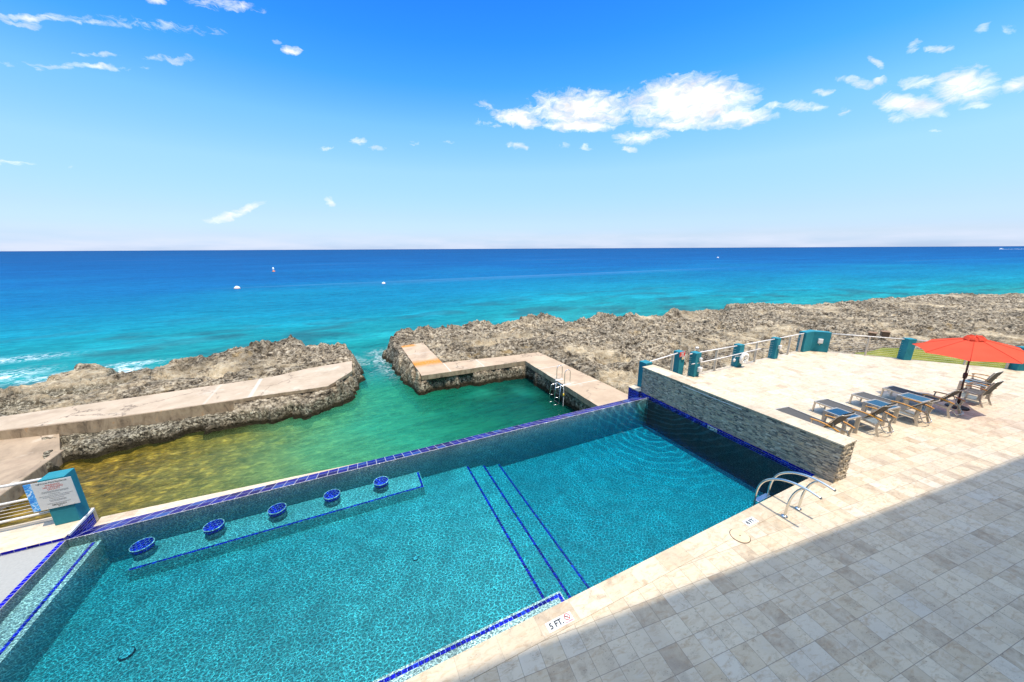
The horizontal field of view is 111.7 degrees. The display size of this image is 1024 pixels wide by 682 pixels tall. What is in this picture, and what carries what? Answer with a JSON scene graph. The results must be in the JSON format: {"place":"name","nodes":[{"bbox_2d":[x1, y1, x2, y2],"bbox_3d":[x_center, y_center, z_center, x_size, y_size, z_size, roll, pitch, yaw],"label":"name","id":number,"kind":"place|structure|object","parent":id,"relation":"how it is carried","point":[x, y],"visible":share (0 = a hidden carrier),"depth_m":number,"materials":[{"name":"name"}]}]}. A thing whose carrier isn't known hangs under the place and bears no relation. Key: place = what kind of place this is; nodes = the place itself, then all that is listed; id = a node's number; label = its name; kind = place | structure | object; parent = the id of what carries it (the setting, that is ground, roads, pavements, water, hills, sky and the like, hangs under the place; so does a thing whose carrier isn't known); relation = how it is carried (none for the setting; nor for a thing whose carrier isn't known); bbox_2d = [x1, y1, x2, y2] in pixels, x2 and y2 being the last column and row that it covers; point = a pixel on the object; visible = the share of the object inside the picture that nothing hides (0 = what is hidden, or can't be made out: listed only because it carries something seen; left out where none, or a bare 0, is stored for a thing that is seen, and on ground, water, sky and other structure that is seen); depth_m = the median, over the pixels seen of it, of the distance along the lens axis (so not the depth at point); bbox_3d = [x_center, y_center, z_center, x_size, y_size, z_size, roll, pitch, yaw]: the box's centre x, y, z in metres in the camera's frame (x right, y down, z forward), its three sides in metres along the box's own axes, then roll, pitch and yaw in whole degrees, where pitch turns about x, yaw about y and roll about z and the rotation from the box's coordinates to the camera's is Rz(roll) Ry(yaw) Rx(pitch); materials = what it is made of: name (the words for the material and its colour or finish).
{"place":"outdoors","nodes":[
{"label":"outdoors","id":0,"kind":"place"},
{"bbox_2d":[0,507,98,552],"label":"deck","id":1,"kind":"structure","parent":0,"point":[25,534],"depth_m":6.76,"materials":[{"name":"stone"}]},
{"bbox_2d":[0,478,49,523],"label":"cable railing","id":2,"kind":"object","parent":1,"relation":"on","point":[20,500],"visible":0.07,"depth_m":6.74,"materials":[{"name":"white metal"}]},
{"bbox_2d":[37,468,89,525],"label":"teal pillar","id":3,"kind":"structure","parent":1,"relation":"on","point":[70,513],"depth_m":6.98,"materials":[{"name":"paint"}]},
{"bbox_2d":[23,476,79,511],"bbox_3d":[-8.981,2.996,6.784,0.637,0.600,0.014,-7,16,-24],"label":"warning board","id":4,"kind":"object","parent":3,"relation":"attached to","point":[49,494],"visible":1,"depth_m":6.78,"materials":[{"name":"plastic"}]},
{"bbox_2d":[0,334,369,509],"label":"rocky shore","id":5,"kind":"structure","parent":0,"point":[81,384],"depth_m":19.83,"materials":[{"name":"grey stone"}]},
{"bbox_2d":[0,361,352,430],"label":"concrete jetty","id":6,"kind":"object","parent":5,"relation":"on","point":[313,379],"visible":1,"depth_m":18.32,"materials":[{"name":"beige concrete"}]},
{"bbox_2d":[0,399,243,439],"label":"jetty facing","id":7,"kind":"object","parent":6,"relation":"attached to","point":[93,426],"visible":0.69,"depth_m":16.26,"materials":[{"name":"concrete"}]},
{"bbox_2d":[0,358,381,527],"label":"seabed","id":8,"kind":"structure","parent":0,"point":[168,496],"depth_m":15.28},
{"bbox_2d":[0,246,1023,526],"bbox_3d":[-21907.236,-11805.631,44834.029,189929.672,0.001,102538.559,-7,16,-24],"label":"sea","id":9,"kind":"structure","parent":0,"point":[60,312],"depth_m":62.32,"materials":[{"name":"liquid"}]},
{"bbox_2d":[0,434,61,489],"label":"concrete platform","id":10,"kind":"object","parent":9,"relation":"on","point":[19,457],"depth_m":14.62,"materials":[{"name":"concrete"}]},
{"bbox_2d":[0,449,63,510],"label":"ramp wall","id":11,"kind":"structure","parent":10,"relation":"attached to","point":[16,492],"depth_m":13.15,"materials":[{"name":"concrete"}]},
{"bbox_2d":[0,0,1023,250],"label":"sky","id":12,"kind":"structure","parent":0,"point":[126,125],"materials":[{"name":"blue"}]},
{"bbox_2d":[382,293,1023,410],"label":"rocky shore","id":13,"kind":"structure","parent":0,"point":[611,350],"depth_m":30.80,"materials":[{"name":"grey stone"}]},
{"bbox_2d":[401,343,627,407],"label":"concrete jetty","id":14,"kind":"object","parent":13,"relation":"on","point":[590,391],"visible":0.73,"depth_m":22.45,"materials":[{"name":"beige concrete"}]},
{"bbox_2d":[549,365,570,405],"bbox_3d":[2.703,2.822,20.132,1.080,2.673,0.940,-7,16,-24],"label":"swim ladder","id":15,"kind":"object","parent":14,"relation":"attached to","point":[564,384],"visible":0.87,"depth_m":20.00,"materials":[{"name":"silver metal"}]},
{"bbox_2d":[868,331,877,337],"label":"timber block","id":16,"kind":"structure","parent":13,"relation":"on","point":[870,333],"depth_m":28.63,"materials":[{"name":"brown wood"}]},
{"bbox_2d":[880,330,890,336],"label":"timber block","id":17,"kind":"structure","parent":13,"relation":"on","point":[883,333],"depth_m":28.92,"materials":[{"name":"brown wood"}]},
{"bbox_2d":[468,351,1023,681],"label":"deck","id":18,"kind":"structure","parent":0,"point":[897,555],"depth_m":5.82,"materials":[{"name":"stone"}]},
{"bbox_2d":[0,385,813,681],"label":"swimming pool","id":19,"kind":"structure","parent":18,"relation":"in","point":[719,476],"depth_m":7.36,"materials":[{"name":"liquid"}]},
{"bbox_2d":[118,647,135,660],"bbox_3d":[-6.065,4.922,5.468,0.196,0.036,0.196,-7,16,-24],"label":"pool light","id":20,"kind":"object","parent":19,"relation":"on","point":[128,650],"visible":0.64,"depth_m":5.46,"materials":[{"name":"glass"}]},
{"bbox_2d":[129,537,156,560],"bbox_3d":[-7.364,4.174,6.946,0.370,0.274,0.370,-7,16,-24],"label":"pool stool","id":21,"kind":"object","parent":19,"relation":"on","point":[142,545],"visible":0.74,"depth_m":6.88,"materials":[{"name":"blue tile"}]},
{"bbox_2d":[203,518,225,540],"bbox_3d":[-6.347,4.043,7.421,0.370,0.274,0.370,-7,16,-24],"label":"pool stool","id":22,"kind":"object","parent":19,"relation":"on","point":[216,527],"visible":0.6,"depth_m":7.35,"materials":[{"name":"blue tile"}]},
{"bbox_2d":[268,503,286,522],"bbox_3d":[-5.317,3.912,7.891,0.370,0.274,0.370,-7,16,-24],"label":"pool stool","id":23,"kind":"object","parent":19,"relation":"on","point":[276,512],"visible":0.58,"depth_m":7.80,"materials":[{"name":"blue tile"}]},
{"bbox_2d":[323,489,340,507],"bbox_3d":[-4.309,3.788,8.339,0.370,0.274,0.370,-7,16,-24],"label":"pool stool","id":24,"kind":"object","parent":19,"relation":"on","point":[332,497],"visible":0.69,"depth_m":8.24,"materials":[{"name":"blue tile"}]},
{"bbox_2d":[0,418,716,681],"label":"pool water","id":25,"kind":"structure","parent":19,"relation":"in","point":[356,643],"depth_m":5.99,"materials":[{"name":"teal liquid"}]},
{"bbox_2d":[373,476,388,493],"bbox_3d":[-3.310,3.659,8.806,0.370,0.274,0.370,-7,16,-24],"label":"pool stool","id":26,"kind":"object","parent":19,"relation":"on","point":[379,481],"visible":0.59,"depth_m":8.71,"materials":[{"name":"blue tile"}]},
{"bbox_2d":[404,475,832,681],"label":"pool coping","id":27,"kind":"object","parent":19,"relation":"on","point":[473,662],"visible":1,"depth_m":5.46,"materials":[{"name":"stone"}]},
{"bbox_2d":[545,611,574,632],"bbox_3d":[0.702,4.117,5.091,0.430,0.013,0.142,-7,16,-24],"label":"depth marker","id":28,"kind":"object","parent":27,"relation":"on","point":[553,625],"visible":1,"depth_m":5.08,"materials":[{"name":"white tile"}]},
{"bbox_2d":[742,517,758,526],"bbox_3d":[4.767,3.606,6.940,0.315,0.010,0.143,-7,16,-24],"label":"depth marker","id":29,"kind":"object","parent":27,"relation":"on","point":[750,521],"visible":1,"depth_m":6.94,"materials":[{"name":"white tile"}]},
{"bbox_2d":[707,425,716,432],"bbox_3d":[6.161,2.695,10.681,0.024,0.110,0.310,-7,16,-24],"label":"depth marker","id":30,"kind":"object","parent":19,"relation":"attached to","point":[712,428],"visible":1,"depth_m":10.67,"materials":[{"name":"white"}]},
{"bbox_2d":[637,360,651,386],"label":"teal pillar","id":31,"kind":"structure","parent":18,"relation":"on","point":[642,363],"depth_m":13.54,"materials":[{"name":"paint"}]},
{"bbox_2d":[650,353,677,371],"bbox_3d":[6.184,1.133,14.274,2.058,1.011,0.090,-10,18,-33],"label":"cable railing","id":32,"kind":"object","parent":31,"relation":"attached to","point":[672,362],"visible":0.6,"depth_m":14.55,"materials":[{"name":"white metal"}]},
{"bbox_2d":[673,350,684,374],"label":"teal pillar","id":33,"kind":"structure","parent":18,"relation":"on","point":[678,365],"depth_m":14.83,"materials":[{"name":"paint"}]},
{"bbox_2d":[687,351,701,376],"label":"teal pillar","id":34,"kind":"structure","parent":18,"relation":"on","point":[695,356],"depth_m":14.66,"materials":[{"name":"paint"}]},
{"bbox_2d":[692,348,760,364],"bbox_3d":[9.579,0.655,15.443,4.581,0.142,0.180,-7,16,-24],"label":"grab rail","id":35,"kind":"object","parent":34,"relation":"attached to","point":[728,356],"visible":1,"depth_m":15.33,"materials":[{"name":"white metal"}]},
{"bbox_2d":[689,345,736,370],"bbox_3d":[8.833,0.849,15.290,3.021,1.011,0.090,-7,16,-23],"label":"cable railing","id":36,"kind":"object","parent":18,"relation":"on","point":[715,361],"visible":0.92,"depth_m":15.34,"materials":[{"name":"white metal"}]},
{"bbox_2d":[731,343,744,366],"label":"teal pillar","id":37,"kind":"structure","parent":18,"relation":"on","point":[738,348],"depth_m":15.82,"materials":[{"name":"paint"}]},
{"bbox_2d":[739,353,748,363],"bbox_3d":[10.530,0.796,15.751,0.554,0.554,0.169,-7,16,-24],"label":"life ring","id":38,"kind":"object","parent":37,"relation":"attached to","point":[743,355],"visible":1,"depth_m":15.68,"materials":[{"name":"white plastic"}]},
{"bbox_2d":[729,529,750,542],"bbox_3d":[4.330,3.698,6.595,0.344,0.014,0.344,-7,16,-24],"label":"skimmer lid","id":39,"kind":"object","parent":18,"relation":"on","point":[738,535],"visible":1,"depth_m":6.58,"materials":[{"name":"plastic"}]},
{"bbox_2d":[641,365,856,482],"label":"stone wall","id":40,"kind":"structure","parent":18,"relation":"on","point":[822,452],"depth_m":9.50,"materials":[{"name":"stone"}]},
{"bbox_2d":[745,339,774,361],"bbox_3d":[11.633,0.512,16.503,2.480,1.011,0.090,-7,16,-24],"label":"cable railing","id":41,"kind":"object","parent":18,"relation":"on","point":[755,353],"visible":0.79,"depth_m":16.49,"materials":[{"name":"white metal"}]},
{"bbox_2d":[768,337,780,358],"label":"teal pillar","id":42,"kind":"structure","parent":18,"relation":"on","point":[773,348],"depth_m":16.97,"materials":[{"name":"paint"}]},
{"bbox_2d":[780,333,803,354],"bbox_3d":[14.074,0.204,17.616,2.320,1.011,0.090,-7,16,-25],"label":"cable railing","id":43,"kind":"object","parent":18,"relation":"on","point":[789,343],"visible":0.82,"depth_m":17.68,"materials":[{"name":"white metal"}]},
{"bbox_2d":[752,471,836,517],"bbox_3d":[5.753,3.489,7.225,0.624,1.585,1.108,-7,16,-24],"label":"pool ladder","id":44,"kind":"object","parent":18,"relation":"attached to","point":[767,495],"visible":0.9,"depth_m":7.11,"materials":[{"name":"silver metal"}]},
{"bbox_2d":[796,330,831,351],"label":"corner pillar","id":45,"kind":"structure","parent":18,"relation":"on","point":[810,340],"depth_m":18.08,"materials":[{"name":"teal paint"}]},
{"bbox_2d":[775,406,855,436],"bbox_3d":[8.850,2.240,10.178,0.692,0.970,1.864,-5,16,-17],"label":"sun lounger","id":46,"kind":"object","parent":18,"relation":"on","point":[807,417],"visible":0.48,"depth_m":9.97,"materials":[{"name":"fabric"}]},
{"bbox_2d":[821,407,861,434],"bbox_3d":[9.755,2.398,10.326,0.600,0.560,0.620,-5,16,-17],"label":"side table","id":47,"kind":"object","parent":18,"relation":"on","point":[836,412],"visible":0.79,"depth_m":10.20,"materials":[{"name":"glass"}]},
{"bbox_2d":[811,398,897,436],"bbox_3d":[10.607,2.084,10.745,0.692,0.964,1.864,-5,16,-17],"label":"sun lounger","id":48,"kind":"object","parent":18,"relation":"on","point":[828,403],"visible":0.98,"depth_m":10.38,"materials":[{"name":"fabric"}]},
{"bbox_2d":[829,333,904,356],"bbox_3d":[17.689,0.228,17.458,2.761,1.011,0.090,7,17,25],"label":"cable railing","id":49,"kind":"object","parent":18,"relation":"on","point":[868,342],"visible":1,"depth_m":17.37,"materials":[{"name":"white metal"}]},
{"bbox_2d":[861,399,900,425],"bbox_3d":[11.530,2.237,10.900,0.600,0.560,0.620,-5,16,-17],"label":"side table","id":50,"kind":"object","parent":18,"relation":"on","point":[875,403],"visible":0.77,"depth_m":10.80,"materials":[{"name":"glass"}]},
{"bbox_2d":[849,391,939,426],"bbox_3d":[12.383,1.974,11.310,0.692,0.869,1.864,-5,16,-17],"label":"sun lounger","id":51,"kind":"object","parent":18,"relation":"on","point":[867,396],"visible":0.95,"depth_m":10.95,"materials":[{"name":"fabric"}]},
{"bbox_2d":[897,338,916,359],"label":"teal pillar","id":52,"kind":"structure","parent":18,"relation":"on","point":[906,348],"depth_m":16.68,"materials":[{"name":"paint"}]},
{"bbox_2d":[894,392,933,417],"bbox_3d":[13.147,2.098,11.392,0.600,0.560,0.620,-5,16,-17],"label":"side table","id":53,"kind":"object","parent":18,"relation":"on","point":[908,395],"visible":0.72,"depth_m":11.32,"materials":[{"name":"glass"}]},
{"bbox_2d":[880,386,967,417],"bbox_3d":[14.004,1.789,11.803,0.692,0.957,1.864,-5,16,-17],"label":"sun lounger","id":54,"kind":"object","parent":18,"relation":"on","point":[896,389],"visible":0.92,"depth_m":11.35,"materials":[{"name":"metal"}]},
{"bbox_2d":[913,340,1009,368],"bbox_3d":[20.740,0.590,16.037,3.296,1.011,0.090,7,16,24],"label":"cable railing","id":55,"kind":"object","parent":18,"relation":"on","point":[1005,366],"visible":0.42,"depth_m":16.05,"materials":[{"name":"white metal"}]},
{"bbox_2d":[913,335,1023,410],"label":"umbrella","id":56,"kind":"object","parent":18,"relation":"on","point":[968,348],"visible":0.97,"depth_m":10.98,"materials":[{"name":"red fabric"}]},
{"bbox_2d":[956,379,991,399],"bbox_3d":[16.748,1.765,12.574,0.600,0.560,0.620,-5,16,-17],"label":"side table","id":57,"kind":"object","parent":18,"relation":"on","point":[967,381],"visible":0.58,"depth_m":12.54,"materials":[{"name":"glass"}]},
{"bbox_2d":[956,380,1003,407],"bbox_3d":[16.163,1.731,12.017,0.629,0.938,0.703,-5,16,-17],"label":"armchair","id":58,"kind":"object","parent":18,"relation":"on","point":[991,388],"visible":0.86,"depth_m":11.92,"materials":[{"name":"wood"}]},
{"bbox_2d":[968,371,1003,395],"bbox_3d":[17.418,1.487,12.910,0.629,0.938,0.703,-5,16,-17],"label":"armchair","id":59,"kind":"object","parent":18,"relation":"on","point":[991,378],"visible":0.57,"depth_m":12.67,"materials":[{"name":"wood"}]},
{"bbox_2d":[1008,346,1023,370],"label":"teal pillar","id":60,"kind":"structure","parent":18,"relation":"on","point":[1015,366],"depth_m":15.25,"materials":[{"name":"paint"}]},
{"bbox_2d":[855,348,1005,367],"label":"lawn","id":61,"kind":"structure","parent":0,"point":[917,353],"depth_m":18.52,"materials":[{"name":"green plant"}]}
]}

